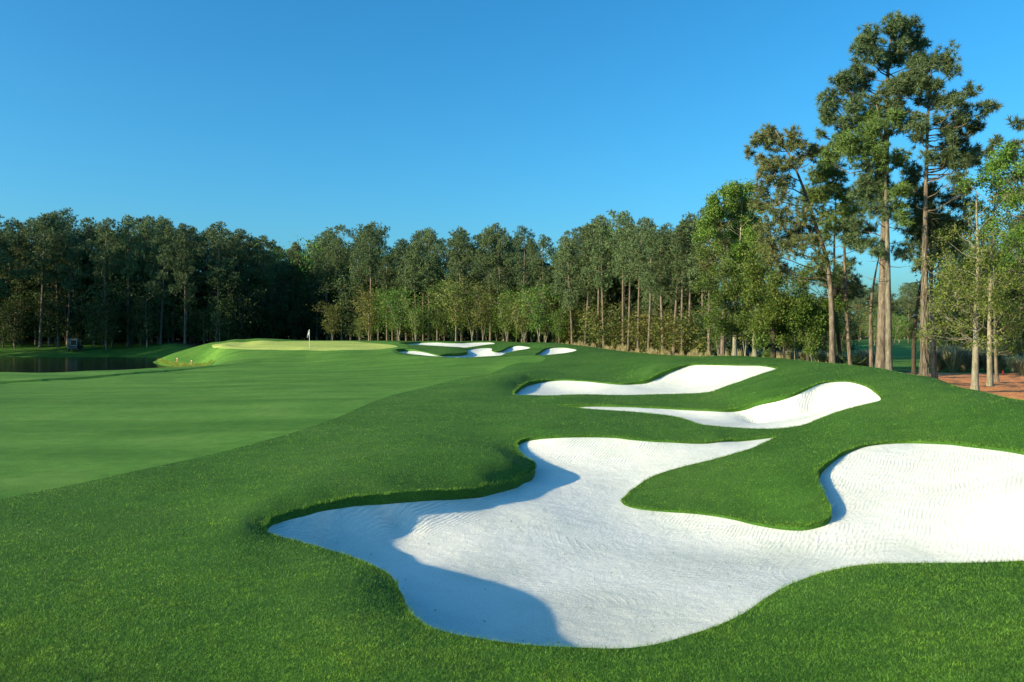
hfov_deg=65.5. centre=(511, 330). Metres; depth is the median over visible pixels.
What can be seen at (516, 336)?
sapling
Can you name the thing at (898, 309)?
pine tree
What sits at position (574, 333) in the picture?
shrub
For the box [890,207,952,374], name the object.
pine tree
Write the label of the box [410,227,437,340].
pine tree
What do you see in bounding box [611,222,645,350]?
pine tree
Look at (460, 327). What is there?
sapling
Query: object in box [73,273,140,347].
understory tree
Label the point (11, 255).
pine tree
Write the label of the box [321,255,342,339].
pine tree
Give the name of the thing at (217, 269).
pine tree
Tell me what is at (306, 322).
understory tree
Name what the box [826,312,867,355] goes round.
shrub
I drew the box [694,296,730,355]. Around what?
young tree
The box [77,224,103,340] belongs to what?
pine tree
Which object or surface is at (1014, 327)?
broadleaf tree
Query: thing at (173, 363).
bank grass
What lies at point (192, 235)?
pine tree
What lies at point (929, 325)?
understory tree
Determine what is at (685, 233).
pine tree
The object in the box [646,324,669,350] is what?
shrub
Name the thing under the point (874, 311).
bush
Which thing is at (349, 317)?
understory tree
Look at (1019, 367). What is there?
bunch grass
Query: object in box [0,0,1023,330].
sky
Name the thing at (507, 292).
sapling
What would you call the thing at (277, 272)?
pine tree
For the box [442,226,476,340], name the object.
pine tree
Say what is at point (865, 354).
bunch grass
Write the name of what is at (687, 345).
shrub
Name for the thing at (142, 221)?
pine tree
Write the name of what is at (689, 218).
pine tree
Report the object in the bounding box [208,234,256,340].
pine tree
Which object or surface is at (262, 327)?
understory tree
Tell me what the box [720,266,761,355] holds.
young tree
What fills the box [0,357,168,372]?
pond water
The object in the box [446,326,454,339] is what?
sapling
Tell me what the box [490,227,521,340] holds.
pine tree
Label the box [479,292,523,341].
sapling
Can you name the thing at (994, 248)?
pine tree
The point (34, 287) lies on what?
understory tree
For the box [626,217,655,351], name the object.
pine tree
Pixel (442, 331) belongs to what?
sapling
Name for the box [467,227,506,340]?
pine tree
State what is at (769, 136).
pine tree
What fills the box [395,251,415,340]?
pine tree
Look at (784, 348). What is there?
young tree
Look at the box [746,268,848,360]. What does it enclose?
broadleaf tree
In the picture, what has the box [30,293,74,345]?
understory tree
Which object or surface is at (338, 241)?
pine tree
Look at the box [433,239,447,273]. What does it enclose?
pine tree
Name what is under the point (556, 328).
sapling
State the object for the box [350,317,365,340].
sapling
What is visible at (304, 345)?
putting green
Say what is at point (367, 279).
pine tree
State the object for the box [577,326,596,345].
shrub
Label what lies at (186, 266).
pine tree
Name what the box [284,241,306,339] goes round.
pine tree
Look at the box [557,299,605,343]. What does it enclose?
shrub
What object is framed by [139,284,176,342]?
understory tree
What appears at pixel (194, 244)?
pine tree
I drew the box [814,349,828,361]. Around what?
bunch grass
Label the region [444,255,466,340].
pine tree
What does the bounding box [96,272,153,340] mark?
understory tree
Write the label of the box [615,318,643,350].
shrub
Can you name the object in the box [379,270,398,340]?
pine tree
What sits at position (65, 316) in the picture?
understory tree
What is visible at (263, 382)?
fairway
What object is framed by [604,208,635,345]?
pine tree
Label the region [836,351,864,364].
palmetto
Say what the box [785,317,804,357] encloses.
shrub
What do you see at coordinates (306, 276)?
broadleaf tree
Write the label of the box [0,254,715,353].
wood thicket
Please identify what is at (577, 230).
pine tree
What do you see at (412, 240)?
pine tree
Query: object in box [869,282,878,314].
pine tree
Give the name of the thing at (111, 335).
understory tree
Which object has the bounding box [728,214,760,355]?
pine tree
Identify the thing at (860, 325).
bush
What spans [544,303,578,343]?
shrub
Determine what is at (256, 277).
pine tree
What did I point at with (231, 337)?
understory tree
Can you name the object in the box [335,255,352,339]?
pine tree
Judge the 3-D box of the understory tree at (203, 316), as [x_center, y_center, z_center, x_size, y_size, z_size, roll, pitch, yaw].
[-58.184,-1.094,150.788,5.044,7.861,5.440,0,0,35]
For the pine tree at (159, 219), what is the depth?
171.68 m
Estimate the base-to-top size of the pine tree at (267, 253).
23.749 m
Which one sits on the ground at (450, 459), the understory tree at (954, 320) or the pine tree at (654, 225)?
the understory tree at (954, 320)
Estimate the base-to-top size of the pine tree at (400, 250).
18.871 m
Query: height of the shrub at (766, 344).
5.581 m
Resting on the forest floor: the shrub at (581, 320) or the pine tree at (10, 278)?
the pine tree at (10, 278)
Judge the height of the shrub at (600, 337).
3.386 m
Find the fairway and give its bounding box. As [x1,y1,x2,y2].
[0,339,544,498]
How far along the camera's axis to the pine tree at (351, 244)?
172.34 m
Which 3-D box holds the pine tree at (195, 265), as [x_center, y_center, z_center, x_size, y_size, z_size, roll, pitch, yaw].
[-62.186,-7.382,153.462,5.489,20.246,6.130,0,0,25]
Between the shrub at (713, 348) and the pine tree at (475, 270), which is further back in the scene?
the pine tree at (475, 270)
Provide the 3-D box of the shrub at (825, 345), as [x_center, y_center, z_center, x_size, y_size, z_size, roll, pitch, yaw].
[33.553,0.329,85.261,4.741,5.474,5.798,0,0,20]
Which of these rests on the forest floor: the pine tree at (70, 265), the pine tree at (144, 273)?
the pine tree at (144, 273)
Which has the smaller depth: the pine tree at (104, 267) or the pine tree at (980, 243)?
the pine tree at (980, 243)
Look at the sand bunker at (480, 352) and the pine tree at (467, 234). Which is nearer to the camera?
the sand bunker at (480, 352)
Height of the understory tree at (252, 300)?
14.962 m
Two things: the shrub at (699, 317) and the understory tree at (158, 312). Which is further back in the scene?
the understory tree at (158, 312)
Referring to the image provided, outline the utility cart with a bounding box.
[68,339,82,350]
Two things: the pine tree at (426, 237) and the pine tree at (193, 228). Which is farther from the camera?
the pine tree at (193, 228)
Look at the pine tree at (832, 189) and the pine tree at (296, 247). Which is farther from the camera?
the pine tree at (296, 247)
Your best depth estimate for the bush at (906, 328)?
148.19 m
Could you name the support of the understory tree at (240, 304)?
on the forest floor
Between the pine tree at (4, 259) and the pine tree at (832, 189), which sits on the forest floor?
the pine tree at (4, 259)
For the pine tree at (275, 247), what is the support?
on the forest floor
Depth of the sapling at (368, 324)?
139.14 m
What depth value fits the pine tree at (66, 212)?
160.74 m
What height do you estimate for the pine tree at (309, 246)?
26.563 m
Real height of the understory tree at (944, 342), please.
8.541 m
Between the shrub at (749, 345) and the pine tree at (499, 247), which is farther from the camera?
the pine tree at (499, 247)
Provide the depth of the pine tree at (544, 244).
118.01 m
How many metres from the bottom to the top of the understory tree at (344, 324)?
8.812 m
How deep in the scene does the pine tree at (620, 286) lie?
108.22 m
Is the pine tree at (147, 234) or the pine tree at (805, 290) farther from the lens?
the pine tree at (805, 290)
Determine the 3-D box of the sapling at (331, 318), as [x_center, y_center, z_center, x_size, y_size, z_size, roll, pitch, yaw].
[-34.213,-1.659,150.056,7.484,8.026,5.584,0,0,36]
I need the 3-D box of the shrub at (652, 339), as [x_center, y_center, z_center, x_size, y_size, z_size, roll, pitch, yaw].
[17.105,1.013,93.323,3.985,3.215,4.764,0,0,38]
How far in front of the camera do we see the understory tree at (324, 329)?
161.73 m
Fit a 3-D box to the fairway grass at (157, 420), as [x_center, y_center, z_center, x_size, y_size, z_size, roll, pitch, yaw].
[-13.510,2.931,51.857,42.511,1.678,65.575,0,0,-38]
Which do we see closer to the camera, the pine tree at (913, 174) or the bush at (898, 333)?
the pine tree at (913, 174)
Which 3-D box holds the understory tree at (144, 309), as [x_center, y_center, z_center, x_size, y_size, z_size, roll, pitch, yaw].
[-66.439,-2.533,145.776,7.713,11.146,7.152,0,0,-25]
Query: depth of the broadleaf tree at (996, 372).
51.98 m
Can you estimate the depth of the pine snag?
52.02 m
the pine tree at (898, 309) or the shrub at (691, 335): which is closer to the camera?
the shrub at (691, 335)
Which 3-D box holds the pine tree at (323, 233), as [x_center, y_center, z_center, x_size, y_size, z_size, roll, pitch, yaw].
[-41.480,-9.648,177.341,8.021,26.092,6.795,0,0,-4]
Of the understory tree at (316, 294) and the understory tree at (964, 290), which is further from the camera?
the understory tree at (316, 294)
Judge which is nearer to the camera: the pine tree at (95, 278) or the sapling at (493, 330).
the sapling at (493, 330)
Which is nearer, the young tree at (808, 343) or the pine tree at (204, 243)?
the young tree at (808, 343)
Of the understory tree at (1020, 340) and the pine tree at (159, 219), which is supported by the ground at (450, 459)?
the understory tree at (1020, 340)
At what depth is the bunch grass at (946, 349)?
69.89 m
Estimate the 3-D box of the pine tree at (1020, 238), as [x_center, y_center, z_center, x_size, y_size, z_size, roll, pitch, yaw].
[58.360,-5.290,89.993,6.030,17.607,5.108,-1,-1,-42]
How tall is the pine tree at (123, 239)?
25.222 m
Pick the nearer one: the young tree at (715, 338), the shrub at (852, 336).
the young tree at (715, 338)
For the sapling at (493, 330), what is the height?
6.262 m
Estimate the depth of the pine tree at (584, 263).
106.83 m
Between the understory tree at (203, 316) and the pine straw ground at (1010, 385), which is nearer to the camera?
the pine straw ground at (1010, 385)
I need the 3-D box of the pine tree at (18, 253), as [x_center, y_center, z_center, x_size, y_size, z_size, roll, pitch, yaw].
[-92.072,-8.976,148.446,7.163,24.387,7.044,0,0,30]
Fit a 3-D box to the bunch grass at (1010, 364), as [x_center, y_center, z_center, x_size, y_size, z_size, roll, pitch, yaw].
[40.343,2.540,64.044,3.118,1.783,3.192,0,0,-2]
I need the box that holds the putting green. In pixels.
[212,341,397,350]
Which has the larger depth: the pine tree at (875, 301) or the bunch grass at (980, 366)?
the pine tree at (875, 301)
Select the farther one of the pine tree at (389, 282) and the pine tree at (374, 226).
the pine tree at (374, 226)
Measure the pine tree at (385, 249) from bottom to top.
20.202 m
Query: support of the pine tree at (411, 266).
on the ground at (450, 459)
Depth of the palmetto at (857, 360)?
58.41 m
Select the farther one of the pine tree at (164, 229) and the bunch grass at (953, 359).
the pine tree at (164, 229)
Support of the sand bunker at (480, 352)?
on the ground at (450, 459)
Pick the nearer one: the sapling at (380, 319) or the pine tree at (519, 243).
the pine tree at (519, 243)
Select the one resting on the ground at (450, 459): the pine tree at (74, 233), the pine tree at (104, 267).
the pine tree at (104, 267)
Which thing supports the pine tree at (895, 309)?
on the ground at (450, 459)
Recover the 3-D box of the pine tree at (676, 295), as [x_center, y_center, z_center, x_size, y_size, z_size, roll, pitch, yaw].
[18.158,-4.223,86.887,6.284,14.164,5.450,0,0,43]
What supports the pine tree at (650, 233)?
on the ground at (450, 459)
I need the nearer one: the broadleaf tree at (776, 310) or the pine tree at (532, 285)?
the broadleaf tree at (776, 310)
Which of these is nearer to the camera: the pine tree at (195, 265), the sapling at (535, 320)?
the sapling at (535, 320)
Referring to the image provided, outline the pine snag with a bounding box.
[853,259,878,366]
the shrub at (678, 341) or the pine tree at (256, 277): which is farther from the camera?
the pine tree at (256, 277)
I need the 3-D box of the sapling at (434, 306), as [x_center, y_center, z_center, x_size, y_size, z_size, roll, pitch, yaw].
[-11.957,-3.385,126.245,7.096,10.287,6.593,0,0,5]
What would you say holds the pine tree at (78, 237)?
on the ground at (450, 459)
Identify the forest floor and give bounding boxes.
[4,335,873,360]
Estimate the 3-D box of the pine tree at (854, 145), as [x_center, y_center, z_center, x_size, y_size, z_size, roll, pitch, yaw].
[19.894,-5.161,44.743,5.452,16.094,4.813,0,0,0]
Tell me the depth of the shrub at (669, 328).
86.52 m
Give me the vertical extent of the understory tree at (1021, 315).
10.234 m
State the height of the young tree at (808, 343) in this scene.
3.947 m
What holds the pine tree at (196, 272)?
on the forest floor
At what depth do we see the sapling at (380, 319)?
138.54 m
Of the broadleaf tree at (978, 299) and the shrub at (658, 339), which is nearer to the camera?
the broadleaf tree at (978, 299)
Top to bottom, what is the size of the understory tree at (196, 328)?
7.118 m
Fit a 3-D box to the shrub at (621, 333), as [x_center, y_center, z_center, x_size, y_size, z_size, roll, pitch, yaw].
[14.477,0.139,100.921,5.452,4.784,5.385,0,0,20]
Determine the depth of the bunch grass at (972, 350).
71.59 m
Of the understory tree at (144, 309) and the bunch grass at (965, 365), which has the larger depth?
the understory tree at (144, 309)
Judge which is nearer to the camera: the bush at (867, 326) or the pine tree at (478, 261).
the pine tree at (478, 261)
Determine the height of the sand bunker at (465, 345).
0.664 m
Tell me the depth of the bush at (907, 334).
151.16 m
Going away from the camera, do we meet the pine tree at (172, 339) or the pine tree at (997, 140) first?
the pine tree at (997, 140)
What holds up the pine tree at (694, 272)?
on the forest floor
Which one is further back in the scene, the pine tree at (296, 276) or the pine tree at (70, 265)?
the pine tree at (296, 276)
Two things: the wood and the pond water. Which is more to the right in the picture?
the wood
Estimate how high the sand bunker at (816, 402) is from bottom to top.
1.414 m
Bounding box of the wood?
[811,297,969,338]
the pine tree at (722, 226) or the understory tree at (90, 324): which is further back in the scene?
the understory tree at (90, 324)
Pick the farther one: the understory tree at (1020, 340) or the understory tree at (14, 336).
the understory tree at (14, 336)
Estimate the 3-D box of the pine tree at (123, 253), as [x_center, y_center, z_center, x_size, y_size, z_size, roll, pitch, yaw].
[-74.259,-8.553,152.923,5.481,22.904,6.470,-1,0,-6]
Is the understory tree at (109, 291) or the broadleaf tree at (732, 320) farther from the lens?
the understory tree at (109, 291)
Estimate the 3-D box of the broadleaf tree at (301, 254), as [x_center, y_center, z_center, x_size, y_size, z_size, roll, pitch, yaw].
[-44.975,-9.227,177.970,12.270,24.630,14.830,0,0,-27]
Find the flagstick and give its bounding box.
[307,329,309,348]
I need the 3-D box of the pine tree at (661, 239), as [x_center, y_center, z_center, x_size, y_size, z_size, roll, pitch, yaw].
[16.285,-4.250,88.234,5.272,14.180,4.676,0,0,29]
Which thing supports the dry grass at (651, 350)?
on the ground at (450, 459)
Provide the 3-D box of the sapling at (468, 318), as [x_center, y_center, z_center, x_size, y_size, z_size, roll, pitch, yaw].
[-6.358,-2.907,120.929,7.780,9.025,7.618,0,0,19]
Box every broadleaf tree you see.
[158,260,202,338]
[265,241,311,335]
[281,234,343,339]
[288,240,346,339]
[351,251,391,330]
[424,266,450,338]
[664,228,723,312]
[688,178,767,355]
[691,240,778,356]
[736,238,811,357]
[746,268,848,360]
[909,189,1016,390]
[952,192,1023,385]
[956,139,1023,277]
[961,249,1023,381]
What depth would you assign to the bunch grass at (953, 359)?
63.63 m
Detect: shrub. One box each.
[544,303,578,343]
[545,305,593,342]
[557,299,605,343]
[557,303,611,341]
[568,305,619,345]
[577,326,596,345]
[579,310,627,346]
[580,298,630,347]
[591,326,612,347]
[597,300,651,349]
[597,318,626,348]
[607,314,636,348]
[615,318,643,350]
[617,306,679,351]
[622,305,672,351]
[626,332,645,351]
[638,330,660,349]
[640,308,692,351]
[641,305,693,352]
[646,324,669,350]
[655,311,700,353]
[663,308,703,352]
[663,314,699,354]
[666,314,713,354]
[675,305,729,354]
[677,304,748,354]
[679,303,741,342]
[687,305,755,354]
[747,335,756,352]
[757,329,770,350]
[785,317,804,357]
[811,318,843,351]
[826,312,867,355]
[835,318,863,352]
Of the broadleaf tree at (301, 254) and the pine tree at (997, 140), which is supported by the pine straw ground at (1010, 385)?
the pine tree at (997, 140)
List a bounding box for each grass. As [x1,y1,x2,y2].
[3,357,529,495]
[157,358,213,366]
[562,340,785,358]
[780,347,799,358]
[796,351,811,359]
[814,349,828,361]
[854,350,874,365]
[917,348,941,367]
[928,350,945,370]
[936,343,971,371]
[937,342,960,368]
[951,344,981,370]
[957,345,985,367]
[970,350,986,369]
[979,350,998,371]
[993,352,1007,371]
[998,355,1023,372]
[1007,356,1023,375]
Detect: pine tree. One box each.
[0,216,30,298]
[0,219,34,345]
[0,227,14,284]
[0,233,8,289]
[1,240,31,341]
[2,235,39,342]
[13,213,68,347]
[20,220,48,340]
[21,217,38,263]
[27,211,75,343]
[32,211,79,345]
[47,207,78,338]
[53,232,89,346]
[54,236,86,340]
[58,222,92,327]
[62,229,91,336]
[74,216,110,335]
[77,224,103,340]
[81,217,126,346]
[86,234,125,343]
[89,227,118,332]
[93,229,127,340]
[109,214,144,346]
[112,228,139,343]
[114,217,157,341]
[134,218,165,341]
[135,231,160,331]
[136,252,167,342]
[138,215,159,336]
[142,217,183,343]
[150,215,165,337]
[156,217,177,272]
[156,234,171,336]
[158,244,180,341]
[159,253,176,322]
[166,223,204,339]
[166,224,202,343]
[172,241,206,342]
[176,228,207,302]
[180,243,203,341]
[190,227,207,283]
[192,221,243,341]
[196,238,214,340]
[196,251,231,342]
[198,227,229,282]
[206,237,232,290]
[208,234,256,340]
[223,234,253,338]
[225,228,261,338]
[243,232,264,279]
[250,235,279,337]
[252,251,267,304]
[255,257,280,338]
[262,239,284,290]
[268,257,283,318]
[283,252,305,339]
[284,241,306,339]
[302,237,324,292]
[302,268,319,339]
[303,262,324,321]
[308,230,337,340]
[308,235,343,340]
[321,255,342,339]
[324,224,355,339]
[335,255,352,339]
[340,243,359,286]
[341,233,362,338]
[347,246,372,340]
[352,220,387,282]
[353,224,390,340]
[353,228,383,339]
[355,228,382,302]
[368,245,392,337]
[374,255,400,340]
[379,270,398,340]
[388,243,409,279]
[391,238,416,340]
[391,261,410,340]
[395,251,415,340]
[398,244,426,340]
[409,228,446,340]
[409,230,428,255]
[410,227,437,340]
[420,253,447,326]
[424,240,443,270]
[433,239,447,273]
[439,249,464,340]
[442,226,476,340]
[443,230,474,340]
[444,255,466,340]
[460,233,499,340]
[464,251,486,333]
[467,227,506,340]
[479,222,519,340]
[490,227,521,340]
[493,239,523,340]
[503,236,525,341]
[511,225,539,341]
[515,271,540,341]
[516,240,542,341]
[523,234,559,341]
[538,262,555,341]
[540,266,558,340]
[548,248,581,335]
[549,230,586,344]
[562,238,578,289]
[564,224,612,344]
[565,226,592,291]
[579,243,618,325]
[580,214,615,347]
[580,225,618,347]
[592,248,614,313]
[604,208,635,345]
[604,227,641,328]
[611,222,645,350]
[611,239,633,300]
[615,218,639,255]
[625,227,670,351]
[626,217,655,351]
[634,240,672,348]
[638,218,657,242]
[639,229,678,349]
[648,227,699,353]
[653,222,674,241]
[664,219,698,352]
[669,211,707,352]
[684,207,721,312]
[687,216,733,352]
[692,184,754,355]
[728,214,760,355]
[742,121,842,362]
[783,284,799,296]
[791,145,870,364]
[798,284,815,295]
[813,97,915,370]
[814,8,941,368]
[823,202,870,363]
[838,292,853,317]
[848,288,868,339]
[862,287,877,338]
[863,38,1004,376]
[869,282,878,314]
[873,289,893,310]
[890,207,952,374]
[891,299,902,337]
[892,288,914,338]
[894,159,986,378]
[898,282,919,338]
[909,281,920,337]
[939,218,988,348]
[972,234,1000,352]
[986,114,1023,228]
[987,227,1023,354]
[1005,210,1023,280]
[1006,217,1022,354]
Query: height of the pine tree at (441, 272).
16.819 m
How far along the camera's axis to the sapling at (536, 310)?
121.07 m
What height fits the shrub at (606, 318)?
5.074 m
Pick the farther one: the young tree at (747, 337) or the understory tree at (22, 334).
the understory tree at (22, 334)
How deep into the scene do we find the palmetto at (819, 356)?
59.55 m
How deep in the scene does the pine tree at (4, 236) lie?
139.99 m
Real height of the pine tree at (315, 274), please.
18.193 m
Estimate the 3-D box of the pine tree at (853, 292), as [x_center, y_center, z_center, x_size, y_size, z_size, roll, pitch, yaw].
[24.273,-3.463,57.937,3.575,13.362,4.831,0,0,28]
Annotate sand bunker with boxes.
[267,437,1023,647]
[402,346,528,356]
[411,342,494,347]
[516,365,774,394]
[539,348,575,354]
[580,382,879,428]
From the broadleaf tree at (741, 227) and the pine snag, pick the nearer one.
the pine snag
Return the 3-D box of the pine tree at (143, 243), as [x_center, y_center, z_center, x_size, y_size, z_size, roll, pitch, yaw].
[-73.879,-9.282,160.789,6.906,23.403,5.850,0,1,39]
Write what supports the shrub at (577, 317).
on the ground at (450, 459)
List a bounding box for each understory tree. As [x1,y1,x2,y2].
[0,287,44,344]
[0,294,28,347]
[0,295,38,347]
[6,272,63,344]
[20,286,67,345]
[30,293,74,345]
[36,276,96,345]
[59,309,89,341]
[68,291,121,347]
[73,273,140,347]
[90,299,122,348]
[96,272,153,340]
[122,303,157,346]
[128,290,169,346]
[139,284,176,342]
[163,295,204,343]
[182,309,208,343]
[191,307,219,343]
[200,274,267,338]
[203,294,238,341]
[208,300,243,340]
[215,273,273,338]
[237,293,285,338]
[281,282,332,339]
[294,275,337,339]
[313,273,374,339]
[318,302,350,340]
[326,305,353,339]
[904,298,951,349]
[914,241,1014,350]
[915,251,987,345]
[918,288,964,347]
[928,242,1001,347]
[942,235,1023,352]
[956,283,1005,348]
[965,275,1023,350]
[980,252,1023,355]
[987,270,1023,354]
[1000,268,1023,321]
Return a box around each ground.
[0,331,1023,681]
[836,344,1002,367]
[902,372,1023,399]
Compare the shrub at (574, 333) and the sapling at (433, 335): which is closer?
the shrub at (574, 333)
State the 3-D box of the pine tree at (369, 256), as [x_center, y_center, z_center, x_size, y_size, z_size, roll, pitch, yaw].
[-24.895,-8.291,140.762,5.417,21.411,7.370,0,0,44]
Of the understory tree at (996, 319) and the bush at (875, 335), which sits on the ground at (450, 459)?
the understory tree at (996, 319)
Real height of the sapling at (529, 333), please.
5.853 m
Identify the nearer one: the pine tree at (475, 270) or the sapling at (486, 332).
the sapling at (486, 332)
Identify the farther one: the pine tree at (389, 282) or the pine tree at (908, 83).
the pine tree at (389, 282)
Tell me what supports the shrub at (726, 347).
on the forest floor
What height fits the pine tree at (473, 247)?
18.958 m
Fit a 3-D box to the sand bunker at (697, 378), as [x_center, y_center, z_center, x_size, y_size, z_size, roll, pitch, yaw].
[6.479,2.551,40.175,13.066,1.431,9.660,0,0,15]
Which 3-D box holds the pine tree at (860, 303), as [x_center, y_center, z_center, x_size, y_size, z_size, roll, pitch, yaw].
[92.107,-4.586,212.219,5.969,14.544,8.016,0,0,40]
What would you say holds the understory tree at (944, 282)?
on the tee ground at (903, 352)
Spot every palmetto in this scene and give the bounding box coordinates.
[798,350,828,361]
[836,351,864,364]
[843,356,868,365]
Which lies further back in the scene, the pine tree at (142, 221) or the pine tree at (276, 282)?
the pine tree at (276, 282)
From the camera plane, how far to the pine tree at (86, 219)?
166.51 m
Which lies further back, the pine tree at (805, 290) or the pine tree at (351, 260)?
the pine tree at (805, 290)
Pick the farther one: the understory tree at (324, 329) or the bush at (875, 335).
the understory tree at (324, 329)
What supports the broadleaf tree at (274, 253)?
on the forest floor
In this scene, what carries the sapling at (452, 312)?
on the ground at (450, 459)
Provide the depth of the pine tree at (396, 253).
159.95 m
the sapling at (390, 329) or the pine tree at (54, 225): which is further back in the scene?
the pine tree at (54, 225)
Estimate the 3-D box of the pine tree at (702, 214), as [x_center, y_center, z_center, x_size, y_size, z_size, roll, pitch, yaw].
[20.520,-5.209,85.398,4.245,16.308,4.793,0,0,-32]
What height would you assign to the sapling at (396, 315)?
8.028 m
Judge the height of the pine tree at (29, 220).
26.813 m
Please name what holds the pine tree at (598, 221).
on the ground at (450, 459)
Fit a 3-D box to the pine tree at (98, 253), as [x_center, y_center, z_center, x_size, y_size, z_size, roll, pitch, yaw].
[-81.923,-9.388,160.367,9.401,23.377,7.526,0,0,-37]
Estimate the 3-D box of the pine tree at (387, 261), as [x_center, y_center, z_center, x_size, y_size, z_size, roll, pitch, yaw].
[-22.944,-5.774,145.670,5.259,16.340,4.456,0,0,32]
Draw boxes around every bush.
[851,312,868,341]
[858,310,876,336]
[859,305,895,333]
[864,324,876,344]
[892,314,912,342]
[892,314,912,345]
[902,318,917,342]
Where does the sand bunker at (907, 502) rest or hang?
on the ground at (450, 459)
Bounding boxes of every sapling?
[306,302,345,339]
[347,285,385,340]
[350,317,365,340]
[355,308,380,335]
[360,286,393,340]
[375,286,427,340]
[376,286,412,340]
[381,300,410,340]
[392,297,431,340]
[397,296,436,340]
[412,275,460,340]
[413,309,430,340]
[425,323,438,340]
[432,274,477,340]
[434,307,451,340]
[444,296,476,340]
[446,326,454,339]
[449,279,504,340]
[449,286,497,333]
[450,281,494,340]
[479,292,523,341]
[479,320,495,338]
[484,305,501,340]
[491,286,522,335]
[502,287,552,342]
[512,312,534,342]
[513,282,563,341]
[513,324,521,339]
[518,288,555,341]
[532,295,560,341]
[548,313,568,342]
[549,306,570,342]
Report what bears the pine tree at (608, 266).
on the ground at (450, 459)
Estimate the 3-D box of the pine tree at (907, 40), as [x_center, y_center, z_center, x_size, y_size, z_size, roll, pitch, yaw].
[21.305,-7.620,46.020,7.650,21.060,4.797,0,0,-14]
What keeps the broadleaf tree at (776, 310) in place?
on the ground at (450, 459)
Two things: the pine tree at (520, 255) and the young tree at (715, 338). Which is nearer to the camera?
the young tree at (715, 338)
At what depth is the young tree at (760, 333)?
59.87 m
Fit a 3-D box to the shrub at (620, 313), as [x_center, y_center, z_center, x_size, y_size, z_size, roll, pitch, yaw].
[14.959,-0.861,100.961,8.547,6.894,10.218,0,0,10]
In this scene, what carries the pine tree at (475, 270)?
on the forest floor
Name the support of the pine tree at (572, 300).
on the ground at (450, 459)
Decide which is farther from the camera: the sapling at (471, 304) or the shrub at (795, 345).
the sapling at (471, 304)
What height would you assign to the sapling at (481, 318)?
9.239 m
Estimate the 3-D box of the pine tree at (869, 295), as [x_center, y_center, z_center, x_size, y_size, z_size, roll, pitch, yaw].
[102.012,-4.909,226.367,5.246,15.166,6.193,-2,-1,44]
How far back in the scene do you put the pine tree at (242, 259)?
156.70 m
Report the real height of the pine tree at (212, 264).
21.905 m
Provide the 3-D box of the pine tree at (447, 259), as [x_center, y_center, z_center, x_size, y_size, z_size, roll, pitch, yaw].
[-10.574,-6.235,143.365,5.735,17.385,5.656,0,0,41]
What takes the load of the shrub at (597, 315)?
on the ground at (450, 459)
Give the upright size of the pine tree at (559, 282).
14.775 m
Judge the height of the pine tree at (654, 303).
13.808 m
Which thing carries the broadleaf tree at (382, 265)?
on the forest floor
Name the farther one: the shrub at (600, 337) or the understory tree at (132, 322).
the understory tree at (132, 322)
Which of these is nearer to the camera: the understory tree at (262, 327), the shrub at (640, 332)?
the shrub at (640, 332)
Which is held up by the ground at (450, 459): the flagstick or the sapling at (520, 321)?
the sapling at (520, 321)
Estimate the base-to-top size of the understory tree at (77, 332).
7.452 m
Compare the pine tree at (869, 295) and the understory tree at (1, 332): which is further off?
the pine tree at (869, 295)
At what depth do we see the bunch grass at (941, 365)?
65.65 m
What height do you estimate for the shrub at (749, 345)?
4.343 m
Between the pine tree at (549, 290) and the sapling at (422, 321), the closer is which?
the pine tree at (549, 290)
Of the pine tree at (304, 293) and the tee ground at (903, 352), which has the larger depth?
the pine tree at (304, 293)
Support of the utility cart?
on the ground at (450, 459)
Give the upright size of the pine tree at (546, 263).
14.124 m
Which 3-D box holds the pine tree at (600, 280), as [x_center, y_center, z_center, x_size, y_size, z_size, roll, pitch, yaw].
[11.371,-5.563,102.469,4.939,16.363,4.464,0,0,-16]
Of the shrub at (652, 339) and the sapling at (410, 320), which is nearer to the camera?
the shrub at (652, 339)
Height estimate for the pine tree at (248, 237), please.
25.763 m
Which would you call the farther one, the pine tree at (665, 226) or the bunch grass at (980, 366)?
the pine tree at (665, 226)
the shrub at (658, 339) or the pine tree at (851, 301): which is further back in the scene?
the pine tree at (851, 301)
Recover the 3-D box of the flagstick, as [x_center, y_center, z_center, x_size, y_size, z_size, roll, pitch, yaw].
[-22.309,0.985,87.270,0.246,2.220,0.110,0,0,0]
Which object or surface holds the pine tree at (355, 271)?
on the forest floor
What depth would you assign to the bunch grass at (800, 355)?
62.71 m
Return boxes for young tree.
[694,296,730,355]
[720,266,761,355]
[732,279,772,356]
[777,294,800,357]
[780,294,806,359]
[795,311,826,361]
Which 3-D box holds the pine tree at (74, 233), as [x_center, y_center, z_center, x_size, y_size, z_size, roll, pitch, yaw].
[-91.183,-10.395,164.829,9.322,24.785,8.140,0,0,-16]
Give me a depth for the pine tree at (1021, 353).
99.98 m
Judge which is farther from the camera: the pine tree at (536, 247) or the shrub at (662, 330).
the pine tree at (536, 247)
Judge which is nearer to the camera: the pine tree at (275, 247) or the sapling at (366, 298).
the sapling at (366, 298)
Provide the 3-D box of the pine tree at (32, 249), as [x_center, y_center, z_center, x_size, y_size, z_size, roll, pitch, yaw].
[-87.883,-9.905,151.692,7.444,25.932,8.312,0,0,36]
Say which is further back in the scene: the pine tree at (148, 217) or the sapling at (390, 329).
the pine tree at (148, 217)
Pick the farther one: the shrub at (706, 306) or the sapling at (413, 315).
the sapling at (413, 315)
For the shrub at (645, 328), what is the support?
on the forest floor
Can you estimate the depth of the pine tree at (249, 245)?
161.14 m
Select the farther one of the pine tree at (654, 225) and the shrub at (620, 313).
the pine tree at (654, 225)
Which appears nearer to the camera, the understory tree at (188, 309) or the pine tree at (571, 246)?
the pine tree at (571, 246)

